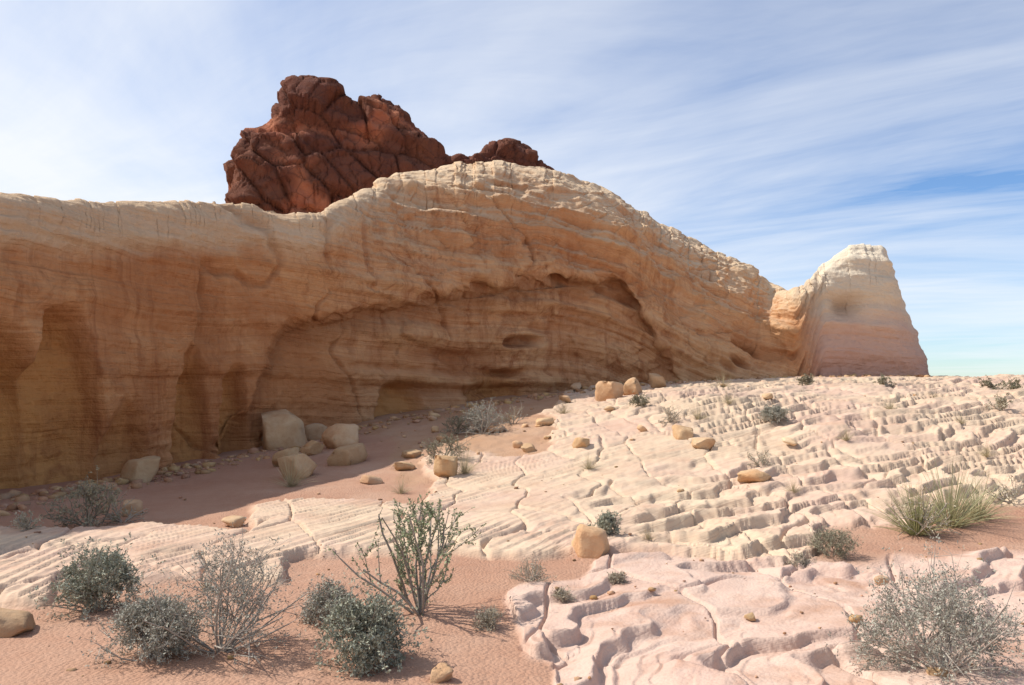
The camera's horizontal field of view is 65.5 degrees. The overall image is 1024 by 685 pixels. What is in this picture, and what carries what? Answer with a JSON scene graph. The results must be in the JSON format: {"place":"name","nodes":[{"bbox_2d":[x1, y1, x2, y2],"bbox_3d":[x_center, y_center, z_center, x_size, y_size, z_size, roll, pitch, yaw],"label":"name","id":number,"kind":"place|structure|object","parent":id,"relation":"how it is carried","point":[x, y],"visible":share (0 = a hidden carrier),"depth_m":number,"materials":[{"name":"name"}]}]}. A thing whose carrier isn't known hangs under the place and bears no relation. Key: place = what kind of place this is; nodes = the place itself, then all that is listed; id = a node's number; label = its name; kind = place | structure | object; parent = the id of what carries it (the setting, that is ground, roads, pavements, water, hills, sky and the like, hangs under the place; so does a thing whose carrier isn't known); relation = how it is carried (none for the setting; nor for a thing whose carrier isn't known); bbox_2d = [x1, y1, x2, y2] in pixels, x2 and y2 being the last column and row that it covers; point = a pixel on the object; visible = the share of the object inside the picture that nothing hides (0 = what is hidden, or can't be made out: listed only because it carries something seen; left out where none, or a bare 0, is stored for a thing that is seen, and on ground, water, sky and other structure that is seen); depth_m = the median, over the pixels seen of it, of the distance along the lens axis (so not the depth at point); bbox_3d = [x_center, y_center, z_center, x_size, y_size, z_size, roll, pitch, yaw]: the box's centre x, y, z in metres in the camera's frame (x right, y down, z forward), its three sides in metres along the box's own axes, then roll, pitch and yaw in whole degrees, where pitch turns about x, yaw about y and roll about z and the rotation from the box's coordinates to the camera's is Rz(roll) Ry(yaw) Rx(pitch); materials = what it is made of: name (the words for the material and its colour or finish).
{"place":"outdoors","nodes":[
{"label":"outdoors","id":0,"kind":"place"},
{"bbox_2d":[0,160,928,488],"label":"sandstone ridge","id":1,"kind":"structure","parent":0,"point":[174,332],"depth_m":20.59,"materials":[{"name":"beige stone"}]},
{"bbox_2d":[0,374,1023,684],"bbox_3d":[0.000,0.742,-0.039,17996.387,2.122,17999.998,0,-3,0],"label":"terrain","id":2,"kind":"structure","parent":0,"point":[722,522],"depth_m":8.26,"materials":[{"name":"beige stone"}]},
{"bbox_2d":[7,510,43,531],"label":"dry shrub","id":3,"kind":"object","parent":2,"relation":"on","point":[25,523],"visible":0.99,"depth_m":8.87,"materials":[{"name":"grey plant"}]},
{"bbox_2d":[39,465,127,526],"bbox_3d":[-5.110,2.058,9.519,0.933,1.168,0.866,2,-3,-32],"label":"dark shrub","id":4,"kind":"object","parent":2,"relation":"on","point":[88,492],"visible":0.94,"depth_m":9.51,"materials":[{"name":"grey plant"}]},
{"bbox_2d":[28,532,165,620],"bbox_3d":[-3.058,1.816,5.928,0.925,0.771,0.879,0,-3,0],"label":"green shrub","id":5,"kind":"object","parent":2,"relation":"on","point":[90,589],"visible":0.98,"depth_m":5.86,"materials":[{"name":"green plant"}]},
{"bbox_2d":[89,490,148,522],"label":"dry shrub","id":6,"kind":"object","parent":2,"relation":"on","point":[109,517],"visible":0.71,"depth_m":9.96,"materials":[{"name":"grey plant"}]},
{"bbox_2d":[67,577,210,667],"bbox_3d":[-2.271,1.814,4.901,0.828,0.739,0.811,2,-3,-28],"label":"grey shrub","id":7,"kind":"object","parent":2,"relation":"on","point":[133,615],"visible":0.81,"depth_m":4.84,"materials":[{"name":"green plant"}]},
{"bbox_2d":[127,517,341,676],"bbox_3d":[-1.761,1.730,5.038,1.389,1.244,1.141,0,-3,0],"label":"grey shrub","id":8,"kind":"object","parent":2,"relation":"on","point":[227,647],"visible":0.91,"depth_m":4.98,"materials":[{"name":"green plant"}]},
{"bbox_2d":[261,450,313,486],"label":"grass tuft","id":9,"kind":"object","parent":2,"relation":"on","point":[289,479],"visible":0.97,"depth_m":12.65,"materials":[{"name":"beige plant"}]},
{"bbox_2d":[288,573,362,630],"bbox_3d":[-1.327,1.909,5.666,0.537,0.546,0.524,0,-3,6],"label":"grey shrub","id":10,"kind":"object","parent":2,"relation":"on","point":[320,606],"visible":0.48,"depth_m":5.64,"materials":[{"name":"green plant"}]},
{"bbox_2d":[309,568,432,682],"bbox_3d":[-0.851,1.799,4.807,0.713,0.845,0.792,0,-3,0],"label":"green shrub","id":11,"kind":"object","parent":2,"relation":"on","point":[376,627],"visible":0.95,"depth_m":4.72,"materials":[{"name":"green plant"}]},
{"bbox_2d":[223,75,554,213],"bbox_3d":[-4.122,-4.862,40.684,22.110,15.484,9.946,1,-3,-18],"label":"rock outcrop","id":12,"kind":"object","parent":2,"relation":"on","point":[314,144],"visible":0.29,"depth_m":36.55,"materials":[{"name":"brown stone"}]},
{"bbox_2d":[388,479,416,493],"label":"grass tuft","id":13,"kind":"object","parent":2,"relation":"on","point":[401,489],"visible":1,"depth_m":11.89,"materials":[{"name":"beige plant"}]},
{"bbox_2d":[325,491,486,614],"bbox_3d":[-0.719,1.550,5.874,0.923,0.934,1.083,-2,-3,30],"label":"creosote shrub","id":14,"kind":"object","parent":2,"relation":"on","point":[422,588],"visible":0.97,"depth_m":5.85,"materials":[{"name":"green plant"}]},
{"bbox_2d":[420,432,473,464],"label":"dark shrub","id":15,"kind":"object","parent":2,"relation":"on","point":[448,440],"visible":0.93,"depth_m":13.98,"materials":[{"name":"green plant"}]},
{"bbox_2d":[440,412,470,435],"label":"dark shrub","id":16,"kind":"object","parent":2,"relation":"on","point":[459,421],"visible":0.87,"depth_m":17.15,"materials":[{"name":"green plant"}]},
{"bbox_2d":[446,445,482,473],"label":"grass tuft","id":17,"kind":"object","parent":2,"relation":"on","point":[465,467],"visible":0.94,"depth_m":12.81,"materials":[{"name":"beige plant"}]},
{"bbox_2d":[452,396,507,437],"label":"grey shrub","id":18,"kind":"object","parent":2,"relation":"on","point":[482,423],"visible":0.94,"depth_m":17.00,"materials":[{"name":"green plant"}]},
{"bbox_2d":[468,604,505,631],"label":"dry shrub","id":19,"kind":"object","parent":2,"relation":"on","point":[487,618],"visible":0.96,"depth_m":5.51,"materials":[{"name":"grey plant"}]},
{"bbox_2d":[0,373,985,683],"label":"boulders","id":20,"kind":"object","parent":2,"relation":"on","point":[286,429],"visible":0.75,"depth_m":14.13,"materials":[{"name":"stone"}]},
{"bbox_2d":[0,373,1023,684],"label":"pebbles","id":21,"kind":"object","parent":2,"relation":"on","point":[18,497],"visible":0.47,"depth_m":14.08,"materials":[{"name":"stone"}]},
{"bbox_2d":[497,397,528,425],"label":"dry shrub","id":22,"kind":"object","parent":2,"relation":"on","point":[508,419],"visible":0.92,"depth_m":17.50,"materials":[{"name":"grey plant"}]},
{"bbox_2d":[504,552,555,582],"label":"dry shrub","id":23,"kind":"object","parent":2,"relation":"on","point":[526,570],"visible":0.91,"depth_m":6.70,"materials":[{"name":"beige plant"}]},
{"bbox_2d":[551,584,576,602],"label":"dry shrub","id":24,"kind":"object","parent":2,"relation":"on","point":[562,596],"visible":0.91,"depth_m":6.21,"materials":[{"name":"grey plant"}]},
{"bbox_2d":[553,402,576,413],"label":"grass tuft","id":25,"kind":"object","parent":2,"relation":"on","point":[563,410],"visible":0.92,"depth_m":17.86,"materials":[{"name":"beige plant"}]},
{"bbox_2d":[573,454,604,469],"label":"grass tuft","id":26,"kind":"object","parent":2,"relation":"on","point":[588,461],"visible":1,"depth_m":12.74,"materials":[{"name":"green plant"}]},
{"bbox_2d":[587,509,625,536],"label":"green shrub","id":27,"kind":"object","parent":2,"relation":"on","point":[607,521],"visible":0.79,"depth_m":8.54,"materials":[{"name":"green plant"}]},
{"bbox_2d":[607,570,627,583],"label":"dry shrub","id":28,"kind":"object","parent":2,"relation":"on","point":[615,577],"visible":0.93,"depth_m":6.69,"materials":[{"name":"grey plant"}]},
{"bbox_2d":[626,391,650,406],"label":"dark shrub","id":29,"kind":"object","parent":2,"relation":"on","point":[637,401],"visible":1,"depth_m":17.88,"materials":[{"name":"green plant"}]},
{"bbox_2d":[637,525,657,539],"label":"grass tuft","id":30,"kind":"object","parent":2,"relation":"on","point":[649,535],"visible":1,"depth_m":8.38,"materials":[{"name":"beige plant"}]},
{"bbox_2d":[655,406,685,426],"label":"dry shrub","id":31,"kind":"object","parent":2,"relation":"on","point":[672,417],"visible":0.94,"depth_m":15.65,"materials":[{"name":"beige plant"}]},
{"bbox_2d":[683,406,717,419],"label":"grass tuft","id":32,"kind":"object","parent":2,"relation":"on","point":[698,417],"visible":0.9,"depth_m":15.85,"materials":[{"name":"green plant"}]},
{"bbox_2d":[707,367,733,387],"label":"grass tuft","id":33,"kind":"object","parent":2,"relation":"on","point":[722,383],"visible":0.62,"depth_m":20.82,"materials":[{"name":"beige plant"}]},
{"bbox_2d":[717,388,738,404],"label":"grass tuft","id":34,"kind":"object","parent":2,"relation":"on","point":[727,401],"visible":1,"depth_m":16.59,"materials":[{"name":"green plant"}]},
{"bbox_2d":[747,450,773,467],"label":"dry shrub","id":35,"kind":"object","parent":2,"relation":"on","point":[757,464],"visible":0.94,"depth_m":12.50,"materials":[{"name":"beige plant"}]},
{"bbox_2d":[758,404,791,423],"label":"grey shrub","id":36,"kind":"object","parent":2,"relation":"on","point":[777,413],"visible":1,"depth_m":15.30,"materials":[{"name":"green plant"}]},
{"bbox_2d":[775,477,806,492],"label":"grass tuft","id":37,"kind":"object","parent":2,"relation":"on","point":[793,490],"visible":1,"depth_m":10.55,"materials":[{"name":"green plant"}]},
{"bbox_2d":[780,548,816,567],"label":"dry shrub","id":38,"kind":"object","parent":2,"relation":"on","point":[800,555],"visible":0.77,"depth_m":7.44,"materials":[{"name":"grey plant"}]},
{"bbox_2d":[796,373,814,385],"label":"dark shrub","id":39,"kind":"object","parent":2,"relation":"on","point":[806,379],"visible":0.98,"depth_m":22.77,"materials":[{"name":"green plant"}]},
{"bbox_2d":[803,521,863,558],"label":"dark shrub","id":40,"kind":"object","parent":2,"relation":"on","point":[830,539],"visible":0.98,"depth_m":7.68,"materials":[{"name":"green plant"}]},
{"bbox_2d":[830,426,856,440],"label":"grass tuft","id":41,"kind":"object","parent":2,"relation":"on","point":[846,438],"visible":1,"depth_m":13.58,"materials":[{"name":"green plant"}]},
{"bbox_2d":[873,373,896,386],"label":"dark shrub","id":42,"kind":"object","parent":2,"relation":"on","point":[882,380],"visible":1,"depth_m":20.53,"materials":[{"name":"green plant"}]},
{"bbox_2d":[877,394,899,408],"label":"grass tuft","id":43,"kind":"object","parent":2,"relation":"on","point":[890,406],"visible":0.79,"depth_m":16.25,"materials":[{"name":"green plant"}]},
{"bbox_2d":[858,476,973,541],"bbox_3d":[4.379,1.783,8.626,1.134,0.766,1.286,0,-3,0],"label":"grass shrub","id":44,"kind":"object","parent":2,"relation":"on","point":[919,521],"visible":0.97,"depth_m":8.54,"materials":[{"name":"green plant"}]},
{"bbox_2d":[825,533,1023,684],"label":"grey shrub","id":45,"kind":"object","parent":2,"relation":"on","point":[954,612],"visible":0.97,"depth_m":4.60,"materials":[{"name":"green plant"}]},
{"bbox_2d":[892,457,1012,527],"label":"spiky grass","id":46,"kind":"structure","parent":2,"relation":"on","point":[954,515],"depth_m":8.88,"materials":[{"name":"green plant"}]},
{"bbox_2d":[956,414,968,424],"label":"grass tuft","id":47,"kind":"object","parent":2,"relation":"on","point":[961,422],"visible":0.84,"depth_m":14.99,"materials":[{"name":"beige plant"}]},
{"bbox_2d":[928,471,1023,520],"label":"spiky grass","id":48,"kind":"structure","parent":2,"relation":"on","point":[980,502],"depth_m":9.19,"materials":[{"name":"green plant"}]},
{"bbox_2d":[967,438,1002,456],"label":"grass tuft","id":49,"kind":"object","parent":2,"relation":"on","point":[986,454],"visible":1,"depth_m":12.52,"materials":[{"name":"beige plant"}]},
{"bbox_2d":[977,375,1016,389],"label":"dark shrub","id":50,"kind":"object","parent":2,"relation":"on","point":[988,383],"visible":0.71,"depth_m":19.98,"materials":[{"name":"green plant"}]},
{"bbox_2d":[984,392,1013,410],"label":"dry shrub","id":51,"kind":"object","parent":2,"relation":"on","point":[1002,403],"visible":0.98,"depth_m":16.23,"materials":[{"name":"beige plant"}]},
{"bbox_2d":[985,474,1023,503],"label":"dry shrub","id":52,"kind":"object","parent":2,"relation":"on","point":[1009,495],"visible":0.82,"depth_m":9.95,"materials":[{"name":"beige plant"}]},
{"bbox_2d":[1001,378,1021,389],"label":"dark shrub","id":53,"kind":"object","parent":2,"relation":"on","point":[1013,385],"visible":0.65,"depth_m":20.09,"materials":[{"name":"green plant"}]},
{"bbox_2d":[0,0,1023,376],"label":"sky","id":54,"kind":"structure","parent":0,"point":[780,137],"materials":[{"name":"blue"}]}
]}

